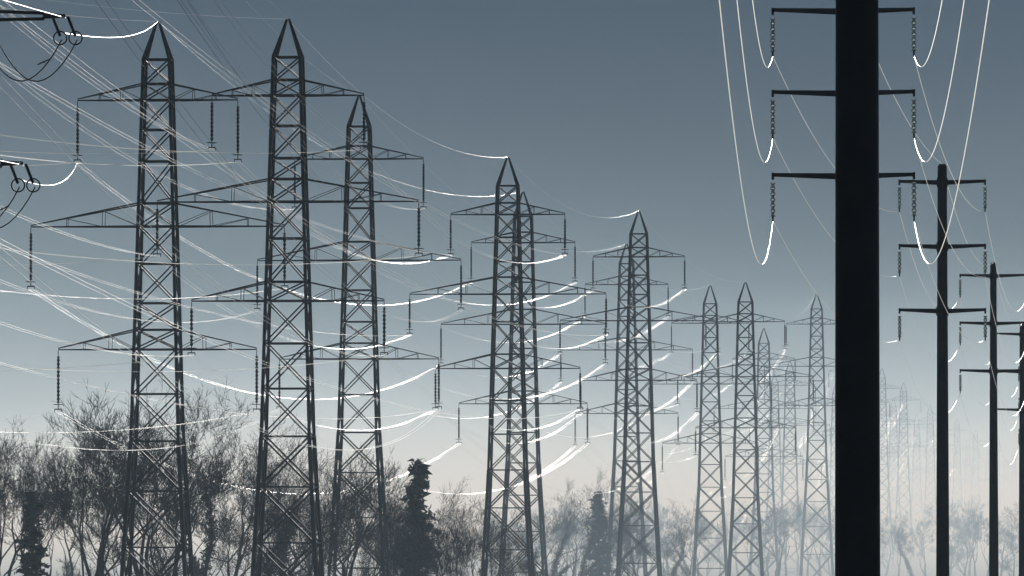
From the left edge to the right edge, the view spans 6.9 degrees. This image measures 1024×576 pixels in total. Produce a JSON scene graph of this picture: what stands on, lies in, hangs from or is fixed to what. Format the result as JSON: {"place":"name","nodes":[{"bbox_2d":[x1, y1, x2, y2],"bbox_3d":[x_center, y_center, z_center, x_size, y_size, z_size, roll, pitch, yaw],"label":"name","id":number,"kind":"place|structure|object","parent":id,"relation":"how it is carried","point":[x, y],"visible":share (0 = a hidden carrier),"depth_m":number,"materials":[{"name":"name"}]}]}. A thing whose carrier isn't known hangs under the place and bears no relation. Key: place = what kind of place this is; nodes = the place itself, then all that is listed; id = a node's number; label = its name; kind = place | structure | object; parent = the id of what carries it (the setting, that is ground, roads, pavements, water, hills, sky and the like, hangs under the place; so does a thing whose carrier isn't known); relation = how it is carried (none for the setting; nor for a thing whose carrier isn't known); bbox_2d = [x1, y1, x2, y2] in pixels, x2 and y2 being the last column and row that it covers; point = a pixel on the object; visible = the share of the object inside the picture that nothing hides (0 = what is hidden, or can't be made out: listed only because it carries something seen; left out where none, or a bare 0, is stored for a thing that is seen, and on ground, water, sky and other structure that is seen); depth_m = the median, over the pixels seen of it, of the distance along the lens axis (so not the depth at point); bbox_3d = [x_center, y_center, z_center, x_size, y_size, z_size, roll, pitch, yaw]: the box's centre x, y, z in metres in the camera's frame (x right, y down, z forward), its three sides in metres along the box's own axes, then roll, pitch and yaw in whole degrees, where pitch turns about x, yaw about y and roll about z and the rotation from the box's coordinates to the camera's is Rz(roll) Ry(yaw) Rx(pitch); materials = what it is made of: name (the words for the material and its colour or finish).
{"place":"outdoors","nodes":[
{"label":"outdoors","id":0,"kind":"place"},
{"bbox_2d":[0,0,599,450],"bbox_3d":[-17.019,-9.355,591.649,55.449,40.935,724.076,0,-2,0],"label":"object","id":1,"kind":"object","parent":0,"point":[212,198],"visible":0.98,"depth_m":539.79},
{"bbox_2d":[0,528,1018,575],"bbox_3d":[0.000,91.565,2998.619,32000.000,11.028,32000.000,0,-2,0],"label":"field ground","id":2,"kind":"structure","parent":0,"point":[930,561],"depth_m":3665.26,"materials":[{"name":"white snow"}]},
{"bbox_2d":[0,462,47,575],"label":"tree","id":3,"kind":"object","parent":2,"relation":"on","point":[14,516],"visible":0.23,"depth_m":874.25,"materials":[{"name":"black plant"}]},
{"bbox_2d":[13,491,50,575],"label":"conifer","id":4,"kind":"object","parent":2,"relation":"on","point":[28,559],"visible":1,"depth_m":809.34,"materials":[{"name":"black plant"}]},
{"bbox_2d":[1,428,76,575],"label":"tree","id":5,"kind":"object","parent":2,"relation":"on","point":[46,511],"visible":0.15,"depth_m":1000.50,"materials":[{"name":"black plant"}]},
{"bbox_2d":[0,10,82,227],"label":"tension gantry","id":6,"kind":"object","parent":2,"relation":"on","point":[43,18],"visible":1,"depth_m":245.25,"materials":[{"name":"metal"}]},
{"bbox_2d":[0,418,91,575],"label":"tree","id":7,"kind":"object","parent":2,"relation":"on","point":[6,475],"visible":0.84,"depth_m":822.48,"materials":[{"name":"black plant"}]},
{"bbox_2d":[0,415,94,566],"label":"tree","id":8,"kind":"object","parent":2,"relation":"on","point":[1,541],"visible":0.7,"depth_m":828.92,"materials":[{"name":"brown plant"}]},
{"bbox_2d":[0,415,97,575],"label":"tree","id":9,"kind":"object","parent":2,"relation":"on","point":[44,468],"visible":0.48,"depth_m":865.25,"materials":[{"name":"black plant"}]},
{"bbox_2d":[20,438,112,575],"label":"tree","id":10,"kind":"object","parent":2,"relation":"on","point":[66,567],"visible":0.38,"depth_m":1046.51,"materials":[{"name":"black plant"}]},
{"bbox_2d":[0,392,174,575],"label":"tree","id":11,"kind":"object","parent":2,"relation":"on","point":[86,565],"visible":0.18,"depth_m":905.61,"materials":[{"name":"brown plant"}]},
{"bbox_2d":[37,400,164,575],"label":"tree","id":12,"kind":"object","parent":2,"relation":"on","point":[99,496],"visible":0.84,"depth_m":799.17,"materials":[{"name":"black plant"}]},
{"bbox_2d":[37,383,216,575],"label":"tree","id":13,"kind":"object","parent":2,"relation":"on","point":[98,568],"visible":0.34,"depth_m":861.58,"materials":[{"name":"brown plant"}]},
{"bbox_2d":[42,380,241,575],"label":"tree","id":14,"kind":"object","parent":2,"relation":"on","point":[111,546],"visible":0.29,"depth_m":882.40,"materials":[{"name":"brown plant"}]},
{"bbox_2d":[26,21,287,575],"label":"pylon","id":15,"kind":"object","parent":2,"relation":"on","point":[132,458],"visible":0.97,"depth_m":734.68,"materials":[{"name":"metal"}]},
{"bbox_2d":[81,371,242,575],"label":"tree","id":16,"kind":"object","parent":2,"relation":"on","point":[140,568],"visible":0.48,"depth_m":836.50,"materials":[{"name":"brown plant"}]},
{"bbox_2d":[90,428,239,575],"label":"tree","id":17,"kind":"object","parent":2,"relation":"on","point":[180,561],"visible":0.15,"depth_m":1034.58,"materials":[{"name":"black plant"}]},
{"bbox_2d":[84,391,275,575],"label":"tree","id":18,"kind":"object","parent":2,"relation":"on","point":[169,494],"visible":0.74,"depth_m":790.83,"materials":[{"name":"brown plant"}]},
{"bbox_2d":[140,381,248,575],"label":"tree","id":19,"kind":"object","parent":2,"relation":"on","point":[201,571],"visible":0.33,"depth_m":883.86,"materials":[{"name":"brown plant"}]},
{"bbox_2d":[135,437,275,575],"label":"tree","id":20,"kind":"object","parent":2,"relation":"on","point":[216,511],"visible":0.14,"depth_m":1082.65,"materials":[{"name":"black plant"}]},
{"bbox_2d":[168,387,301,575],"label":"tree","id":21,"kind":"object","parent":2,"relation":"on","point":[238,564],"visible":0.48,"depth_m":925.31,"materials":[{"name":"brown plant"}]},
{"bbox_2d":[179,449,316,575],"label":"tree","id":22,"kind":"object","parent":2,"relation":"on","point":[257,548],"visible":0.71,"depth_m":800.84,"materials":[{"name":"black plant"}]},
{"bbox_2d":[153,19,423,575],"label":"pylon","id":23,"kind":"object","parent":2,"relation":"on","point":[271,180],"visible":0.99,"depth_m":713.14,"materials":[{"name":"metal"}]},
{"bbox_2d":[212,462,367,575],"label":"tree","id":24,"kind":"object","parent":2,"relation":"on","point":[283,518],"visible":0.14,"depth_m":1017.35,"materials":[{"name":"black plant"}]},
{"bbox_2d":[244,455,351,575],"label":"tree","id":25,"kind":"object","parent":2,"relation":"on","point":[309,567],"visible":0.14,"depth_m":946.51,"materials":[{"name":"black plant"}]},
{"bbox_2d":[243,450,361,575],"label":"tree","id":26,"kind":"object","parent":2,"relation":"on","point":[296,533],"visible":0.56,"depth_m":818.62,"materials":[{"name":"black plant"}]},
{"bbox_2d":[251,423,356,575],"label":"tree","id":27,"kind":"object","parent":2,"relation":"on","point":[283,540],"visible":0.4,"depth_m":851.70,"materials":[{"name":"black plant"}]},
{"bbox_2d":[248,438,374,575],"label":"tree","id":28,"kind":"object","parent":2,"relation":"on","point":[329,558],"visible":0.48,"depth_m":894.93,"materials":[{"name":"black plant"}]},
{"bbox_2d":[248,425,385,575],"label":"tree","id":29,"kind":"object","parent":2,"relation":"on","point":[324,555],"visible":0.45,"depth_m":892.35,"materials":[{"name":"black plant"}]},
{"bbox_2d":[277,434,419,575],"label":"tree","id":30,"kind":"object","parent":2,"relation":"on","point":[359,522],"visible":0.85,"depth_m":860.73,"materials":[{"name":"black plant"}]},
{"bbox_2d":[253,96,464,575],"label":"pylon","id":31,"kind":"object","parent":2,"relation":"on","point":[344,322],"visible":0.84,"depth_m":916.25,"materials":[{"name":"metal"}]},
{"bbox_2d":[316,451,410,575],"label":"tree","id":32,"kind":"object","parent":2,"relation":"on","point":[349,561],"visible":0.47,"depth_m":900.78,"materials":[{"name":"black plant"}]},
{"bbox_2d":[319,452,412,575],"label":"tree","id":33,"kind":"object","parent":2,"relation":"on","point":[347,562],"visible":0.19,"depth_m":927.21,"materials":[{"name":"black plant"}]},
{"bbox_2d":[357,459,455,575],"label":"tree","id":34,"kind":"object","parent":2,"relation":"on","point":[381,529],"visible":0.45,"depth_m":887.95,"materials":[{"name":"black plant"}]},
{"bbox_2d":[389,458,443,575],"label":"conifer","id":35,"kind":"object","parent":2,"relation":"on","point":[419,472],"visible":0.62,"depth_m":879.22,"materials":[{"name":"black plant"}]},
{"bbox_2d":[376,485,480,575],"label":"tree","id":36,"kind":"object","parent":2,"relation":"on","point":[444,539],"visible":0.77,"depth_m":869.78,"materials":[{"name":"black plant"}]},
{"bbox_2d":[398,479,473,575],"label":"tree","id":37,"kind":"object","parent":2,"relation":"on","point":[448,521],"visible":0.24,"depth_m":929.70,"materials":[{"name":"black plant"}]},
{"bbox_2d":[399,488,502,575],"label":"tree","id":38,"kind":"object","parent":2,"relation":"on","point":[469,541],"visible":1,"depth_m":828.56,"materials":[{"name":"black plant"}]},
{"bbox_2d":[413,499,509,575],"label":"tree","id":39,"kind":"object","parent":2,"relation":"on","point":[492,549],"visible":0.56,"depth_m":899.46,"materials":[{"name":"black plant"}]},
{"bbox_2d":[429,513,502,575],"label":"tree","id":40,"kind":"object","parent":2,"relation":"on","point":[482,573],"visible":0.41,"depth_m":946.17,"materials":[{"name":"black plant"}]},
{"bbox_2d":[445,498,503,575],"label":"tree","id":41,"kind":"object","parent":2,"relation":"on","point":[466,561],"visible":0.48,"depth_m":913.68,"materials":[{"name":"black plant"}]},
{"bbox_2d":[457,493,537,575],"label":"tree","id":42,"kind":"object","parent":2,"relation":"on","point":[508,556],"visible":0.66,"depth_m":960.90,"materials":[{"name":"grey plant"}]},
{"bbox_2d":[406,157,608,575],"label":"pylon","id":43,"kind":"object","parent":2,"relation":"on","point":[519,277],"visible":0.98,"depth_m":951.75,"materials":[{"name":"metal"}]},
{"bbox_2d":[440,192,608,575],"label":"pylon","id":44,"kind":"object","parent":2,"relation":"on","point":[539,489],"visible":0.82,"depth_m":1137.72,"materials":[{"name":"metal"}]},
{"bbox_2d":[490,509,566,575],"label":"tree","id":45,"kind":"object","parent":2,"relation":"on","point":[538,560],"visible":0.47,"depth_m":997.21,"materials":[{"name":"grey plant"}]},
{"bbox_2d":[498,500,581,574],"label":"tree","id":46,"kind":"object","parent":2,"relation":"on","point":[546,535],"visible":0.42,"depth_m":1379.57,"materials":[{"name":"grey plant"}]},
{"bbox_2d":[546,495,585,573],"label":"tree","id":47,"kind":"object","parent":2,"relation":"on","point":[561,540],"visible":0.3,"depth_m":1872.85,"materials":[{"name":"grey plant"}]},
{"bbox_2d":[547,491,590,575],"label":"tree","id":48,"kind":"object","parent":2,"relation":"on","point":[574,567],"visible":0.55,"depth_m":1447.98,"materials":[{"name":"grey plant"}]},
{"bbox_2d":[553,502,594,575],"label":"tree","id":49,"kind":"object","parent":2,"relation":"on","point":[578,561],"visible":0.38,"depth_m":1755.88,"materials":[{"name":"grey plant"}]},
{"bbox_2d":[545,478,619,575],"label":"tree","id":50,"kind":"object","parent":2,"relation":"on","point":[558,556],"visible":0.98,"depth_m":1296.34,"materials":[{"name":"grey plant"}]},
{"bbox_2d":[581,491,615,575],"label":"conifer","id":51,"kind":"object","parent":2,"relation":"on","point":[601,569],"visible":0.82,"depth_m":1338.97,"materials":[{"name":"black plant"}]},
{"bbox_2d":[573,465,651,575],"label":"tree","id":52,"kind":"object","parent":2,"relation":"on","point":[583,571],"visible":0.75,"depth_m":1326.19,"materials":[{"name":"grey plant"}]},
{"bbox_2d":[581,486,654,575],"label":"tree","id":53,"kind":"object","parent":2,"relation":"on","point":[638,551],"visible":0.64,"depth_m":1348.44,"materials":[{"name":"grey plant"}]},
{"bbox_2d":[579,475,663,575],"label":"tree","id":54,"kind":"object","parent":2,"relation":"on","point":[636,555],"visible":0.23,"depth_m":1376.50,"materials":[{"name":"grey plant"}]},
{"bbox_2d":[558,244,692,575],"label":"pylon","id":55,"kind":"object","parent":2,"relation":"on","point":[616,402],"visible":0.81,"depth_m":1422.23,"materials":[{"name":"metal"}]},
{"bbox_2d":[559,211,719,575],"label":"pylon","id":56,"kind":"object","parent":2,"relation":"on","point":[653,488],"visible":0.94,"depth_m":1187.41,"materials":[{"name":"metal"}]},
{"bbox_2d":[637,511,689,574],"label":"tree","id":57,"kind":"object","parent":2,"relation":"on","point":[676,551],"visible":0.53,"depth_m":1767.17,"materials":[{"name":"grey plant"}]},
{"bbox_2d":[639,498,693,575],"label":"tree","id":58,"kind":"object","parent":2,"relation":"on","point":[660,525],"visible":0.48,"depth_m":1971.59,"materials":[{"name":"grey plant"}]},
{"bbox_2d":[659,495,708,575],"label":"tree","id":59,"kind":"object","parent":2,"relation":"on","point":[674,569],"visible":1,"depth_m":1422.71,"materials":[{"name":"grey plant"}]},
{"bbox_2d":[661,508,714,575],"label":"tree","id":60,"kind":"object","parent":2,"relation":"on","point":[682,568],"visible":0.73,"depth_m":1498.32,"materials":[{"name":"grey plant"}]},
{"bbox_2d":[681,504,718,575],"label":"tree","id":61,"kind":"object","parent":2,"relation":"on","point":[702,525],"visible":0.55,"depth_m":1866.72,"materials":[{"name":"grey plant"}]},
{"bbox_2d":[685,516,726,575],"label":"tree","id":62,"kind":"object","parent":2,"relation":"on","point":[705,554],"visible":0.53,"depth_m":2101.36,"materials":[{"name":"grey plant"}]},
{"bbox_2d":[647,285,773,575],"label":"pylon","id":63,"kind":"object","parent":2,"relation":"on","point":[719,443],"visible":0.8,"depth_m":1528.78,"materials":[{"name":"metal"}]},
{"bbox_2d":[676,282,814,575],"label":"pylon","id":64,"kind":"object","parent":2,"relation":"on","point":[734,473],"visible":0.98,"depth_m":1381.82,"materials":[{"name":"metal"}]},
{"bbox_2d":[713,328,814,575],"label":"pylon","id":65,"kind":"object","parent":2,"relation":"on","point":[771,456],"visible":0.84,"depth_m":1881.56,"materials":[{"name":"metal"}]},
{"bbox_2d":[749,508,785,575],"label":"tree","id":66,"kind":"object","parent":2,"relation":"on","point":[767,560],"visible":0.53,"depth_m":1930.05,"materials":[{"name":"grey plant"}]},
{"bbox_2d":[739,496,808,575],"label":"tree","id":67,"kind":"object","parent":2,"relation":"on","point":[781,551],"visible":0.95,"depth_m":1762.90,"materials":[{"name":"grey plant"}]},
{"bbox_2d":[738,374,809,569],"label":"pylon","id":68,"kind":"object","parent":2,"relation":"on","point":[779,473],"visible":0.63,"depth_m":2658.92,"materials":[{"name":"metal"}]},
{"bbox_2d":[756,495,806,575],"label":"tree","id":69,"kind":"object","parent":2,"relation":"on","point":[786,515],"visible":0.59,"depth_m":2005.53,"materials":[{"name":"grey plant"}]},
{"bbox_2d":[749,360,831,575],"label":"pylon","id":70,"kind":"object","parent":2,"relation":"on","point":[784,447],"visible":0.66,"depth_m":2329.79,"materials":[{"name":"metal"}]},
{"bbox_2d":[0,0,1018,539],"bbox_3d":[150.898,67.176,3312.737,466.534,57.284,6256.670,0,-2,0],"label":"conductors","id":71,"kind":"object","parent":70,"relation":"hanging from","point":[420,316],"visible":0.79,"depth_m":920.55,"materials":[{"name":"metal"}]},
{"bbox_2d":[764,294,834,575],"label":"pylon","id":72,"kind":"object","parent":2,"relation":"on","point":[810,366],"visible":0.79,"depth_m":1798.52,"materials":[{"name":"metal"}]},
{"bbox_2d":[778,494,822,575],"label":"tree","id":73,"kind":"object","parent":2,"relation":"on","point":[799,518],"visible":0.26,"depth_m":2247.37,"materials":[{"name":"grey plant"}]},
{"bbox_2d":[786,496,834,575],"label":"tree","id":74,"kind":"object","parent":2,"relation":"on","point":[814,519],"visible":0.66,"depth_m":2036.40,"materials":[{"name":"grey plant"}]},
{"bbox_2d":[789,498,833,575],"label":"tree","id":75,"kind":"object","parent":2,"relation":"on","point":[808,518],"visible":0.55,"depth_m":2055.62,"materials":[{"name":"grey plant"}]},
{"bbox_2d":[803,386,834,565],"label":"pylon","id":76,"kind":"object","parent":2,"relation":"on","point":[831,477],"visible":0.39,"depth_m":2912.57,"materials":[{"name":"metal"}]},
{"bbox_2d":[806,507,834,575],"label":"tree","id":77,"kind":"object","parent":2,"relation":"on","point":[829,573],"visible":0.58,"depth_m":2105.69,"materials":[{"name":"grey plant"}]},
{"bbox_2d":[835,0,879,575],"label":"pole","id":78,"kind":"object","parent":2,"relation":"on","point":[857,439],"visible":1,"depth_m":89.85,"materials":[{"name":"metal"}]},
{"bbox_2d":[770,7,916,221],"bbox_3d":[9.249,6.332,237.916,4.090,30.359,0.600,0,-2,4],"label":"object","id":79,"kind":"object","parent":78,"relation":"attached to","point":[826,92],"visible":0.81,"depth_m":238.20,"materials":[{"name":"metal"}]},
{"bbox_2d":[719,0,1023,460],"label":"pole line conductors","id":80,"kind":"object","parent":79,"relation":"hanging from","point":[880,208],"visible":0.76,"depth_m":198.14,"materials":[{"name":"metal"}]},
{"bbox_2d":[880,517,908,575],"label":"tree","id":81,"kind":"object","parent":2,"relation":"on","point":[889,546],"visible":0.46,"depth_m":2175.97,"materials":[{"name":"grey plant"}]},
{"bbox_2d":[880,506,913,575],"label":"tree","id":82,"kind":"object","parent":2,"relation":"on","point":[903,554],"visible":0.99,"depth_m":1806.71,"materials":[{"name":"grey plant"}]},
{"bbox_2d":[880,368,915,566],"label":"pylon","id":83,"kind":"object","parent":2,"relation":"on","point":[886,464],"visible":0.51,"depth_m":2844.53,"materials":[{"name":"metal"}]},
{"bbox_2d":[880,400,920,557],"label":"pylon","id":84,"kind":"object","parent":2,"relation":"on","point":[895,420],"visible":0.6,"depth_m":3494.76,"materials":[{"name":"metal"}]},
{"bbox_2d":[881,384,933,561],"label":"pylon","id":85,"kind":"object","parent":2,"relation":"on","point":[899,456],"visible":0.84,"depth_m":3136.37,"materials":[{"name":"metal"}]},
{"bbox_2d":[893,416,934,552],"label":"pylon","id":86,"kind":"object","parent":2,"relation":"on","point":[920,473],"visible":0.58,"depth_m":4076.81,"materials":[{"name":"metal"}]},
{"bbox_2d":[902,511,934,575],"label":"tree","id":87,"kind":"object","parent":2,"relation":"on","point":[917,545],"visible":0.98,"depth_m":2061.99,"materials":[{"name":"grey plant"}]},
{"bbox_2d":[904,405,955,555],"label":"pylon","id":88,"kind":"object","parent":2,"relation":"on","point":[934,466],"visible":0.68,"depth_m":3706.73,"materials":[{"name":"metal"}]},
{"bbox_2d":[897,164,986,575],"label":"pole","id":89,"kind":"object","parent":2,"relation":"on","point":[942,182],"visible":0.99,"depth_m":304.92,"materials":[{"name":"metal"}]},
{"bbox_2d":[924,498,975,569],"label":"tree","id":90,"kind":"object","parent":2,"relation":"on","point":[958,534],"visible":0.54,"depth_m":2042.21,"materials":[{"name":"grey plant"}]},
{"bbox_2d":[929,507,970,575],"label":"tree","id":91,"kind":"object","parent":2,"relation":"on","point":[950,573],"visible":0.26,"depth_m":2252.22,"materials":[{"name":"grey plant"}]},
{"bbox_2d":[928,511,987,575],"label":"tree","id":92,"kind":"object","parent":2,"relation":"on","point":[959,549],"visible":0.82,"depth_m":1948.79,"materials":[{"name":"grey plant"}]},
{"bbox_2d":[936,418,979,551],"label":"pylon","id":93,"kind":"object","parent":2,"relation":"on","point":[959,430],"visible":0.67,"depth_m":4217.87,"materials":[{"name":"metal"}]},
{"bbox_2d":[949,439,986,545],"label":"pylon","id":94,"kind":"object","parent":2,"relation":"on","point":[966,481],"visible":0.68,"depth_m":5205.10,"materials":[{"name":"metal"}]},
{"bbox_2d":[955,431,987,548],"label":"pylon","id":95,"kind":"object","parent":2,"relation":"on","point":[977,467],"visible":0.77,"depth_m":4704.38,"materials":[{"name":"metal"}]},
{"bbox_2d":[957,496,987,575],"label":"tree","id":96,"kind":"object","parent":2,"relation":"on","point":[967,526],"visible":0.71,"depth_m":1986.43,"materials":[{"name":"grey plant"}]},
{"bbox_2d":[949,496,1002,575],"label":"tree","id":97,"kind":"object","parent":2,"relation":"on","point":[969,571],"visible":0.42,"depth_m":2088.14,"materials":[{"name":"grey plant"}]},
{"bbox_2d":[959,262,1023,575],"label":"pole","id":98,"kind":"object","parent":2,"relation":"on","point":[993,276],"visible":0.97,"depth_m":411.87,"materials":[{"name":"metal"}]},
{"bbox_2d":[972,512,1015,575],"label":"tree","id":99,"kind":"object","parent":2,"relation":"on","point":[983,523],"visible":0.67,"depth_m":1916.60,"materials":[{"name":"grey plant"}]},
{"bbox_2d":[984,514,1018,575],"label":"tree","id":100,"kind":"object","parent":2,"relation":"on","point":[1007,560],"visible":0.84,"depth_m":1783.97,"materials":[{"name":"grey plant"}]},
{"bbox_2d":[998,504,1018,575],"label":"tree","id":101,"kind":"object","parent":2,"relation":"on","point":[1007,544],"visible":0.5,"depth_m":2021.20,"materials":[{"name":"grey plant"}]},
{"bbox_2d":[997,324,1023,575],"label":"pole","id":102,"kind":"object","parent":2,"relation":"on","point":[1020,334],"visible":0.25,"depth_m":518.78,"materials":[{"name":"metal"}]},
{"bbox_2d":[0,0,1023,527],"label":"sky","id":103,"kind":"structure","parent":0,"point":[619,109],"materials":[{"name":"blue"}]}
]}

